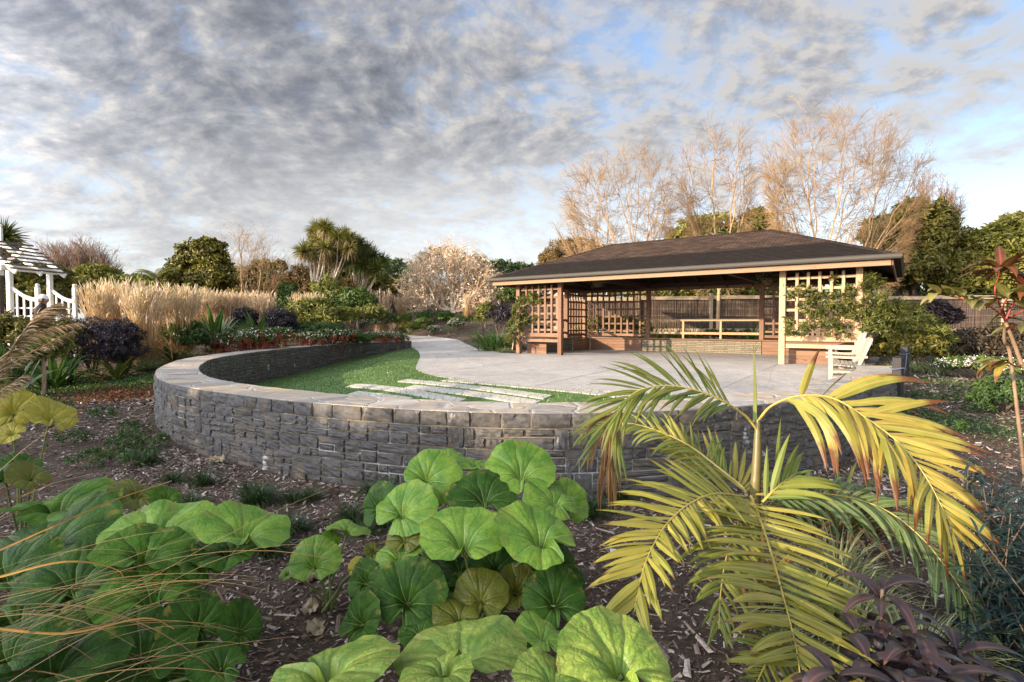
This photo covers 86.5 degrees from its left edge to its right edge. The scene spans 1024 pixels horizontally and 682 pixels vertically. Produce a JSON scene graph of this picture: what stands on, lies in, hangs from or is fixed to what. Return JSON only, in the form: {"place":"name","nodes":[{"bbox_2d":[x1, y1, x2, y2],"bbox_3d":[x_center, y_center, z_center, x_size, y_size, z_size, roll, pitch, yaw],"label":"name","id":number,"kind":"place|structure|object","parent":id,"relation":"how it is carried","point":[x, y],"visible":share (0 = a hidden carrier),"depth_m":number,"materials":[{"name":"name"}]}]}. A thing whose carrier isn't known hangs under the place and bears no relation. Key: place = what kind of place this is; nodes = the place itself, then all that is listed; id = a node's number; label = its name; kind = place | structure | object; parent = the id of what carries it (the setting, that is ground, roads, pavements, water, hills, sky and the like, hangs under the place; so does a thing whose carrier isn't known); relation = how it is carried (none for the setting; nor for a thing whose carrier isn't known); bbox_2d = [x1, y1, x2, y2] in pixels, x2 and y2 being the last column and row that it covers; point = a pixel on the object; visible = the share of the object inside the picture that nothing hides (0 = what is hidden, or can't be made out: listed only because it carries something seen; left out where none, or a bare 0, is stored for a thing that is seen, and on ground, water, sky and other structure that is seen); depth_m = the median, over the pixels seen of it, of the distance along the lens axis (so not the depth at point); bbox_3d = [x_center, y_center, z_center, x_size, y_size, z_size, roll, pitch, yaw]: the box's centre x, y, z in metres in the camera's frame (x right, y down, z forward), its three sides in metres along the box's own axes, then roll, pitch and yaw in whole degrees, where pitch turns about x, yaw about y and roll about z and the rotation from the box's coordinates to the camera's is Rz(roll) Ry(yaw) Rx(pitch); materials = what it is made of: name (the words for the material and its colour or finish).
{"place":"outdoors","nodes":[
{"label":"outdoors","id":0,"kind":"place"},
{"bbox_2d":[252,347,709,402],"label":"lawn","id":1,"kind":"structure","parent":0,"point":[409,375],"depth_m":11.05,"materials":[{"name":"plant"}]},
{"bbox_2d":[346,384,466,400],"bbox_3d":[-2.006,0.916,9.605,0.220,0.158,3.548,-2,3,-44],"label":"paving strip","id":2,"kind":"object","parent":1,"relation":"on","point":[424,394],"visible":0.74,"depth_m":9.29,"materials":[{"name":"stone"}]},
{"bbox_2d":[405,385,539,402],"bbox_3d":[-0.749,0.870,8.808,2.904,0.112,0.220,2,2,41],"label":"paving strip","id":3,"kind":"object","parent":1,"relation":"on","point":[513,399],"visible":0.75,"depth_m":8.61,"materials":[{"name":"stone"}]},
{"bbox_2d":[398,379,551,399],"bbox_3d":[-0.791,0.809,9.316,3.574,0.097,0.220,2,2,42],"label":"paving strip","id":4,"kind":"object","parent":1,"relation":"on","point":[493,389],"visible":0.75,"depth_m":8.98,"materials":[{"name":"stone"}]},
{"bbox_2d":[442,379,628,398],"bbox_3d":[0.270,0.794,9.037,3.793,0.081,0.220,1,2,37],"label":"paving strip","id":5,"kind":"object","parent":1,"relation":"on","point":[542,388],"visible":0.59,"depth_m":8.89,"materials":[{"name":"stone"}]},
{"bbox_2d":[0,313,1023,681],"bbox_3d":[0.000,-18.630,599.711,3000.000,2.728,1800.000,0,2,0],"label":"ground","id":6,"kind":"structure","parent":0,"point":[220,487],"depth_m":3.84,"materials":[{"name":"soil"}]},
{"bbox_2d":[0,216,31,317],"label":"cabbage tree","id":7,"kind":"object","parent":6,"relation":"on","point":[9,235],"visible":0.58,"depth_m":21.03,"materials":[{"name":"green plant"}]},
{"bbox_2d":[0,338,68,389],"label":"broad leaf plant","id":8,"kind":"object","parent":6,"relation":"on","point":[20,372],"visible":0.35,"depth_m":9.54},
{"bbox_2d":[0,224,78,348],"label":"white arbor","id":9,"kind":"object","parent":6,"relation":"on","point":[10,268],"visible":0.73,"depth_m":14.51,"materials":[{"name":"paint"}]},
{"bbox_2d":[0,387,78,531],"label":"tractor seat plant","id":10,"kind":"object","parent":6,"relation":"on","point":[23,408],"visible":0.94,"depth_m":3.26,"materials":[{"name":"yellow plant"}]},
{"bbox_2d":[0,310,85,382],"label":"leafy shrub","id":11,"kind":"object","parent":6,"relation":"on","point":[11,326],"visible":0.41,"depth_m":11.26,"materials":[{"name":"green plant"}]},
{"bbox_2d":[6,332,79,394],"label":"young tree","id":12,"kind":"object","parent":6,"relation":"on","point":[56,353],"visible":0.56,"depth_m":9.79,"materials":[{"name":"green plant"}]},
{"bbox_2d":[4,254,85,319],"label":"evergreen tree","id":13,"kind":"object","parent":6,"relation":"on","point":[28,281],"visible":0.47,"depth_m":25.97,"materials":[{"name":"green plant"}]},
{"bbox_2d":[7,351,110,388],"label":"broad leaf plant","id":14,"kind":"object","parent":6,"relation":"on","point":[58,377],"visible":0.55,"depth_m":10.84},
{"bbox_2d":[33,233,89,315],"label":"bare tree","id":15,"kind":"object","parent":6,"relation":"on","point":[56,256],"visible":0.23,"depth_m":54.45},
{"bbox_2d":[0,303,128,592],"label":"plume grass","id":16,"kind":"object","parent":6,"relation":"on","point":[44,315],"depth_m":2.59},
{"bbox_2d":[62,445,116,469],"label":"weed","id":17,"kind":"object","parent":6,"relation":"on","point":[86,453],"visible":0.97,"depth_m":5.56,"materials":[{"name":"green plant"}]},
{"bbox_2d":[29,372,153,401],"bbox_3d":[-8.447,1.164,10.866,4.086,0.994,3.818,-2,3,-44],"label":"groundcover patch","id":18,"kind":"object","parent":6,"relation":"on","point":[79,387],"visible":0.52,"depth_m":10.59,"materials":[{"name":"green plant"}]},
{"bbox_2d":[62,232,123,307],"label":"bare tree","id":19,"kind":"object","parent":6,"relation":"on","point":[93,256],"visible":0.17,"depth_m":54.50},
{"bbox_2d":[36,381,153,406],"bbox_3d":[-7.248,1.261,10.184,3.165,0.859,3.016,0,2,0],"label":"groundcover patch","id":20,"kind":"object","parent":6,"relation":"on","point":[126,392],"visible":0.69,"depth_m":9.87,"materials":[{"name":"brown plant"}]},
{"bbox_2d":[72,262,124,321],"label":"evergreen tree","id":21,"kind":"object","parent":6,"relation":"on","point":[90,271],"visible":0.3,"depth_m":41.04,"materials":[{"name":"green plant"}]},
{"bbox_2d":[64,315,136,371],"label":"purple shrub","id":22,"kind":"object","parent":6,"relation":"on","point":[92,331],"visible":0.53,"depth_m":12.20,"materials":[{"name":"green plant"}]},
{"bbox_2d":[72,280,128,361],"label":"dry grass clump","id":23,"kind":"object","parent":6,"relation":"on","point":[91,306],"visible":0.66,"depth_m":13.76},
{"bbox_2d":[63,350,167,382],"bbox_3d":[-8.767,0.469,11.921,1.644,0.814,2.017,2,2,41],"label":"bromeliad","id":24,"kind":"object","parent":6,"relation":"on","point":[120,368],"visible":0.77,"depth_m":11.72,"materials":[{"name":"green plant"}]},
{"bbox_2d":[87,276,155,340],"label":"dry grass clump","id":25,"kind":"object","parent":6,"relation":"on","point":[105,285],"visible":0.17,"depth_m":14.30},
{"bbox_2d":[94,317,151,374],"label":"purple shrub","id":26,"kind":"object","parent":6,"relation":"on","point":[128,337],"visible":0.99,"depth_m":11.98,"materials":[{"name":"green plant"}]},
{"bbox_2d":[101,272,163,309],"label":"evergreen tree","id":27,"kind":"object","parent":6,"relation":"on","point":[120,277],"visible":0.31,"depth_m":34.59,"materials":[{"name":"green plant"}]},
{"bbox_2d":[0,477,290,681],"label":"tractor seat plant","id":28,"kind":"object","parent":6,"relation":"on","point":[168,517],"visible":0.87,"depth_m":2.03,"materials":[{"name":"green plant"}]},
{"bbox_2d":[115,281,193,365],"bbox_3d":[-8.954,-0.406,13.466,2.173,2.192,2.276,1,2,39],"label":"dry grass clump","id":29,"kind":"object","parent":6,"relation":"on","point":[154,311],"visible":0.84,"depth_m":13.19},
{"bbox_2d":[146,283,217,358],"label":"dry grass clump","id":30,"kind":"object","parent":6,"relation":"on","point":[185,305],"visible":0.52,"depth_m":14.36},
{"bbox_2d":[157,319,211,352],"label":"leafy shrub","id":31,"kind":"object","parent":6,"relation":"on","point":[200,334],"visible":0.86,"depth_m":14.26,"materials":[{"name":"green plant"}]},
{"bbox_2d":[0,371,383,681],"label":"golden grass","id":32,"kind":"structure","parent":6,"relation":"on","point":[21,631],"depth_m":1.55,"materials":[{"name":"plant"}]},
{"bbox_2d":[159,235,240,319],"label":"evergreen tree","id":33,"kind":"object","parent":6,"relation":"on","point":[204,261],"visible":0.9,"depth_m":27.10,"materials":[{"name":"green plant"}]},
{"bbox_2d":[173,461,231,490],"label":"mondo grass","id":34,"kind":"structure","parent":6,"relation":"on","point":[201,479],"depth_m":5.03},
{"bbox_2d":[178,285,226,344],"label":"dry grass clump","id":35,"kind":"object","parent":6,"relation":"on","point":[206,296],"visible":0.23,"depth_m":20.37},
{"bbox_2d":[194,301,252,351],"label":"broad leaf plant","id":36,"kind":"object","parent":6,"relation":"on","point":[218,324],"visible":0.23,"depth_m":16.46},
{"bbox_2d":[209,290,239,334],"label":"dry grass clump","id":37,"kind":"object","parent":6,"relation":"on","point":[229,301],"visible":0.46,"depth_m":21.27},
{"bbox_2d":[227,306,261,329],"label":"purple shrub","id":38,"kind":"object","parent":6,"relation":"on","point":[237,315],"visible":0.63,"depth_m":19.34,"materials":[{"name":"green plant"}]},
{"bbox_2d":[201,326,297,355],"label":"flowering groundcover","id":39,"kind":"object","parent":6,"relation":"on","point":[246,338],"visible":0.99,"depth_m":15.65,"materials":[{"name":"green plant"}]},
{"bbox_2d":[204,219,297,307],"bbox_3d":[-15.796,-3.975,33.129,6.844,7.128,5.069,0,2,0],"label":"bare tree","id":40,"kind":"object","parent":6,"relation":"on","point":[274,287],"visible":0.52,"depth_m":32.91,"materials":[{"name":"brown plant"}]},
{"bbox_2d":[216,258,288,311],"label":"evergreen tree","id":41,"kind":"object","parent":6,"relation":"on","point":[257,272],"visible":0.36,"depth_m":35.07,"materials":[{"name":"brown plant"}]},
{"bbox_2d":[229,477,281,506],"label":"mondo grass","id":42,"kind":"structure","parent":6,"relation":"on","point":[249,501],"depth_m":4.44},
{"bbox_2d":[241,290,276,323],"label":"dry grass clump","id":43,"kind":"object","parent":6,"relation":"on","point":[265,304],"visible":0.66,"depth_m":21.45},
{"bbox_2d":[257,307,300,346],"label":"purple shrub","id":44,"kind":"object","parent":6,"relation":"on","point":[282,319],"visible":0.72,"depth_m":18.77,"materials":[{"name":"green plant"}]},
{"bbox_2d":[273,280,303,318],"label":"leafy shrub","id":45,"kind":"object","parent":6,"relation":"on","point":[282,300],"visible":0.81,"depth_m":28.28,"materials":[{"name":"green plant"}]},
{"bbox_2d":[277,262,321,296],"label":"tan tree","id":46,"kind":"object","parent":6,"relation":"on","point":[303,281],"visible":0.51,"depth_m":32.45,"materials":[{"name":"brown plant"}]},
{"bbox_2d":[290,216,338,283],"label":"cabbage tree","id":47,"kind":"object","parent":6,"relation":"on","point":[316,238],"visible":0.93,"depth_m":29.77,"materials":[{"name":"green plant"}]},
{"bbox_2d":[284,296,348,343],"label":"leafy shrub","id":48,"kind":"object","parent":6,"relation":"on","point":[314,310],"visible":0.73,"depth_m":20.41,"materials":[{"name":"green plant"}]},
{"bbox_2d":[308,272,343,306],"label":"leafy shrub","id":49,"kind":"object","parent":6,"relation":"on","point":[329,289],"visible":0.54,"depth_m":27.92,"materials":[{"name":"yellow plant"}]},
{"bbox_2d":[295,328,357,368],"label":"flowering groundcover","id":50,"kind":"object","parent":6,"relation":"on","point":[318,337],"visible":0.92,"depth_m":18.77,"materials":[{"name":"green plant"}]},
{"bbox_2d":[278,519,379,612],"bbox_3d":[-0.909,1.195,2.846,0.497,0.425,0.440,0,2,0],"label":"tractor seat plant","id":51,"kind":"object","parent":6,"relation":"on","point":[301,567],"visible":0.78,"depth_m":2.78,"materials":[{"name":"green plant"}]},
{"bbox_2d":[296,320,374,343],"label":"shrub","id":52,"kind":"object","parent":6,"relation":"on","point":[363,337],"visible":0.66,"depth_m":19.92,"materials":[{"name":"green plant"}]},
{"bbox_2d":[317,224,361,282],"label":"cabbage tree","id":53,"kind":"object","parent":6,"relation":"on","point":[343,238],"visible":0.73,"depth_m":29.87,"materials":[{"name":"green plant"}]},
{"bbox_2d":[318,496,363,524],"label":"mondo grass","id":54,"kind":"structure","parent":6,"relation":"on","point":[354,513],"depth_m":4.09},
{"bbox_2d":[330,285,378,328],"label":"leafy shrub","id":55,"kind":"object","parent":6,"relation":"on","point":[346,296],"visible":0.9,"depth_m":25.64,"materials":[{"name":"green plant"}]},
{"bbox_2d":[313,264,407,328],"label":"evergreen tree","id":56,"kind":"object","parent":6,"relation":"on","point":[386,284],"visible":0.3,"depth_m":35.24,"materials":[{"name":"green plant"}]},
{"bbox_2d":[337,303,385,332],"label":"ferny shrub","id":57,"kind":"object","parent":6,"relation":"on","point":[367,311],"visible":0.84,"depth_m":23.17,"materials":[{"name":"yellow plant"}]},
{"bbox_2d":[340,233,391,329],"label":"cabbage tree","id":58,"kind":"object","parent":6,"relation":"on","point":[370,263],"visible":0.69,"depth_m":30.81,"materials":[{"name":"green plant"}]},
{"bbox_2d":[393,231,504,321],"bbox_3d":[-4.023,-3.660,33.557,7.706,5.998,6.040,0,2,0],"label":"blossom tree","id":59,"kind":"object","parent":6,"relation":"on","point":[477,292],"visible":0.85,"depth_m":33.09,"materials":[{"name":"beige plant"}]},
{"bbox_2d":[412,244,490,307],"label":"tan tree","id":60,"kind":"object","parent":6,"relation":"on","point":[437,250],"visible":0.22,"depth_m":39.51,"materials":[{"name":"beige plant"}]},
{"bbox_2d":[338,439,588,646],"bbox_3d":[-0.192,0.995,2.728,1.256,0.836,1.132,0,2,0],"label":"tractor seat plant","id":61,"kind":"object","parent":6,"relation":"on","point":[513,550],"visible":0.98,"depth_m":2.54,"materials":[{"name":"green plant"}]},
{"bbox_2d":[270,605,672,681],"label":"tractor seat plant","id":62,"kind":"object","parent":6,"relation":"on","point":[599,643],"visible":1,"depth_m":1.23,"materials":[{"name":"green plant"}]},
{"bbox_2d":[458,327,524,351],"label":"strap plant","id":63,"kind":"object","parent":6,"relation":"on","point":[488,343],"visible":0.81,"depth_m":20.66,"materials":[{"name":"green plant"}]},
{"bbox_2d":[485,304,515,338],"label":"purple shrub","id":64,"kind":"object","parent":6,"relation":"on","point":[501,315],"visible":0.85,"depth_m":25.12,"materials":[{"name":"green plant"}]},
{"bbox_2d":[16,273,989,313],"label":"distant wood","id":65,"kind":"object","parent":6,"relation":"on","point":[874,293],"visible":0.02,"depth_m":87.32,"materials":[{"name":"green plant"}]},
{"bbox_2d":[479,258,534,293],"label":"evergreen tree","id":66,"kind":"object","parent":6,"relation":"on","point":[500,265],"visible":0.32,"depth_m":43.15,"materials":[{"name":"green plant"}]},
{"bbox_2d":[0,322,1023,681],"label":"mulch chips","id":67,"kind":"object","parent":6,"relation":"on","point":[688,662],"visible":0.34,"depth_m":3.93,"materials":[{"name":"brown wood"}]},
{"bbox_2d":[153,341,904,500],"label":"stone wall","id":68,"kind":"structure","parent":6,"relation":"on","point":[219,404],"depth_m":5.13,"materials":[{"name":"stone"}]},
{"bbox_2d":[535,236,606,296],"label":"tan tree","id":69,"kind":"object","parent":6,"relation":"on","point":[551,253],"visible":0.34,"depth_m":30.41,"materials":[{"name":"brown plant"}]},
{"bbox_2d":[548,199,613,296],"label":"bare tree","id":70,"kind":"object","parent":6,"relation":"on","point":[568,252],"visible":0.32,"depth_m":28.89,"materials":[{"name":"brown plant"}]},
{"bbox_2d":[574,314,654,341],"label":"shrub","id":71,"kind":"object","parent":6,"relation":"on","point":[630,319],"visible":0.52,"depth_m":23.40,"materials":[{"name":"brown plant"}]},
{"bbox_2d":[554,119,685,337],"bbox_3d":[4.888,-4.943,24.127,6.098,10.249,4.732,0,2,0],"label":"bare tree","id":72,"kind":"object","parent":6,"relation":"on","point":[668,212],"visible":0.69,"depth_m":23.85,"materials":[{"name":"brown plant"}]},
{"bbox_2d":[307,292,1023,338],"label":"brushwood fence","id":73,"kind":"object","parent":6,"relation":"on","point":[696,307],"visible":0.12,"depth_m":26.37,"materials":[{"name":"wood"}]},
{"bbox_2d":[664,211,735,238],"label":"evergreen tree","id":74,"kind":"object","parent":6,"relation":"on","point":[718,231],"visible":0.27,"depth_m":32.62,"materials":[{"name":"green plant"}]},
{"bbox_2d":[625,286,778,296],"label":"hedge shrub","id":75,"kind":"object","parent":6,"relation":"on","point":[750,291],"visible":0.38,"depth_m":28.42,"materials":[{"name":"green plant"}]},
{"bbox_2d":[668,106,764,338],"bbox_3d":[9.194,-5.179,24.376,4.813,10.696,3.661,0,2,0],"label":"bare tree","id":76,"kind":"object","parent":6,"relation":"on","point":[690,203],"visible":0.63,"depth_m":24.35,"materials":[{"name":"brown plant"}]},
{"bbox_2d":[721,205,789,232],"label":"conifer tree","id":77,"kind":"object","parent":6,"relation":"on","point":[762,224],"visible":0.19,"depth_m":33.28,"materials":[{"name":"green plant"}]},
{"bbox_2d":[567,340,1010,681],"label":"palm","id":78,"kind":"object","parent":6,"relation":"on","point":[867,438],"visible":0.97,"depth_m":2.35,"materials":[{"name":"plant"}]},
{"bbox_2d":[742,552,865,645],"bbox_3d":[1.455,1.264,2.689,0.724,0.321,0.727,-1,2,-34],"label":"sedge tuft","id":79,"kind":"object","parent":6,"relation":"on","point":[787,591],"visible":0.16,"depth_m":2.73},
{"bbox_2d":[750,89,902,335],"bbox_3d":[13.778,-5.650,23.566,8.087,11.742,5.625,0,2,0],"label":"bare tree","id":80,"kind":"object","parent":6,"relation":"on","point":[774,198],"visible":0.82,"depth_m":23.32,"materials":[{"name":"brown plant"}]},
{"bbox_2d":[709,461,958,563],"bbox_3d":[2.241,1.285,3.911,1.594,0.630,1.635,1,2,29],"label":"tuft","id":81,"kind":"object","parent":6,"relation":"on","point":[839,523],"visible":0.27,"depth_m":3.81,"materials":[{"name":"green plant"}]},
{"bbox_2d":[767,512,942,617],"bbox_3d":[1.764,1.232,2.968,0.914,0.452,0.873,-1,2,-18],"label":"sedge tuft","id":82,"kind":"object","parent":6,"relation":"on","point":[855,564],"visible":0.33,"depth_m":3.00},
{"bbox_2d":[752,553,967,678],"bbox_3d":[1.557,1.254,2.509,0.863,0.409,0.894,-1,2,-30],"label":"sedge tuft","id":83,"kind":"object","parent":6,"relation":"on","point":[867,609],"visible":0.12,"depth_m":2.55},
{"bbox_2d":[849,99,941,335],"bbox_3d":[17.293,-5.494,24.581,4.650,11.297,2.874,0,2,0],"label":"bare tree","id":84,"kind":"object","parent":6,"relation":"on","point":[910,224],"visible":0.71,"depth_m":24.38,"materials":[{"name":"brown plant"}]},
{"bbox_2d":[791,572,1023,681],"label":"plum leaf plant","id":85,"kind":"object","parent":6,"relation":"on","point":[937,665],"visible":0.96,"depth_m":1.45,"materials":[{"name":"purple plant"}]},
{"bbox_2d":[867,329,950,363],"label":"leafy shrub","id":86,"kind":"object","parent":6,"relation":"on","point":[921,345],"visible":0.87,"depth_m":13.25,"materials":[{"name":"green plant"}]},
{"bbox_2d":[866,297,960,354],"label":"leafy shrub","id":87,"kind":"object","parent":6,"relation":"on","point":[911,317],"visible":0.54,"depth_m":13.81,"materials":[{"name":"green plant"}]},
{"bbox_2d":[815,583,1023,681],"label":"sedge tuft","id":88,"kind":"object","parent":6,"relation":"on","point":[897,616],"visible":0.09,"depth_m":2.35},
{"bbox_2d":[854,196,985,295],"bbox_3d":[21.619,-4.119,28.887,6.334,7.972,5.038,0,2,-11],"label":"evergreen tree","id":89,"kind":"object","parent":6,"relation":"on","point":[934,261],"visible":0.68,"depth_m":28.20,"materials":[{"name":"green plant"}]},
{"bbox_2d":[909,170,971,291],"bbox_3d":[24.921,-5.298,31.956,5.564,9.949,2.444,-1,2,-37],"label":"bare tree","id":90,"kind":"object","parent":6,"relation":"on","point":[951,196],"visible":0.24,"depth_m":31.83,"materials":[{"name":"brown plant"}]},
{"bbox_2d":[921,297,968,324],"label":"purple shrub","id":91,"kind":"object","parent":6,"relation":"on","point":[946,310],"visible":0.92,"depth_m":18.76,"materials":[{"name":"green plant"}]},
{"bbox_2d":[903,407,1023,448],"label":"groundcover patch","id":92,"kind":"object","parent":6,"relation":"on","point":[994,431],"visible":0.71,"depth_m":7.25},
{"bbox_2d":[920,457,1023,681],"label":"blue leaf shrub","id":93,"kind":"object","parent":6,"relation":"on","point":[1003,580],"visible":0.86,"depth_m":2.19,"materials":[{"name":"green plant"}]},
{"bbox_2d":[920,246,1023,484],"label":"red stem shrub","id":94,"kind":"object","parent":6,"relation":"on","point":[1002,263],"visible":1,"depth_m":4.39,"materials":[{"name":"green plant"}]},
{"bbox_2d":[930,353,1023,378],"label":"flowering groundcover","id":95,"kind":"object","parent":6,"relation":"on","point":[958,362],"visible":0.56,"depth_m":11.77,"materials":[{"name":"green plant"}]},
{"bbox_2d":[940,212,1023,294],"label":"evergreen tree","id":96,"kind":"object","parent":6,"relation":"on","point":[1009,240],"visible":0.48,"depth_m":27.99,"materials":[{"name":"green plant"}]},
{"bbox_2d":[947,320,1023,358],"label":"bronze shrub","id":97,"kind":"object","parent":6,"relation":"on","point":[981,340],"visible":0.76,"depth_m":14.59,"materials":[{"name":"brown plant"}]},
{"bbox_2d":[964,375,1023,411],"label":"flowering groundcover","id":98,"kind":"object","parent":6,"relation":"on","point":[987,390],"visible":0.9,"depth_m":8.34,"materials":[{"name":"green plant"}]},
{"bbox_2d":[0,0,1023,323],"label":"sky","id":99,"kind":"structure","parent":0,"point":[143,127],"materials":[{"name":"grey"}]},
{"bbox_2d":[364,332,879,396],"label":"patio","id":100,"kind":"structure","parent":0,"point":[549,368],"depth_m":13.00,"materials":[{"name":"concrete"}]},
{"bbox_2d":[485,229,903,364],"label":"pavilion","id":101,"kind":"structure","parent":100,"relation":"on","point":[726,260],"depth_m":17.52,"materials":[{"name":"wood"}]},
{"bbox_2d":[503,283,549,349],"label":"climbing vine","id":102,"kind":"object","parent":101,"relation":"attached to","point":[513,323],"visible":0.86,"depth_m":18.54,"materials":[{"name":"green plant"}]},
{"bbox_2d":[780,269,899,358],"bbox_3d":[7.858,-0.663,13.083,2.537,2.155,1.030,0,2,14],"label":"climbing vine","id":103,"kind":"object","parent":101,"relation":"attached to","point":[875,319],"visible":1,"depth_m":13.03,"materials":[{"name":"green plant"}]},
{"bbox_2d":[826,337,872,378],"bbox_3d":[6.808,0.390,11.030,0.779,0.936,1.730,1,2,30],"label":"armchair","id":104,"kind":"object","parent":100,"relation":"on","point":[863,350],"visible":0.81,"depth_m":10.63,"materials":[{"name":"white wood"}]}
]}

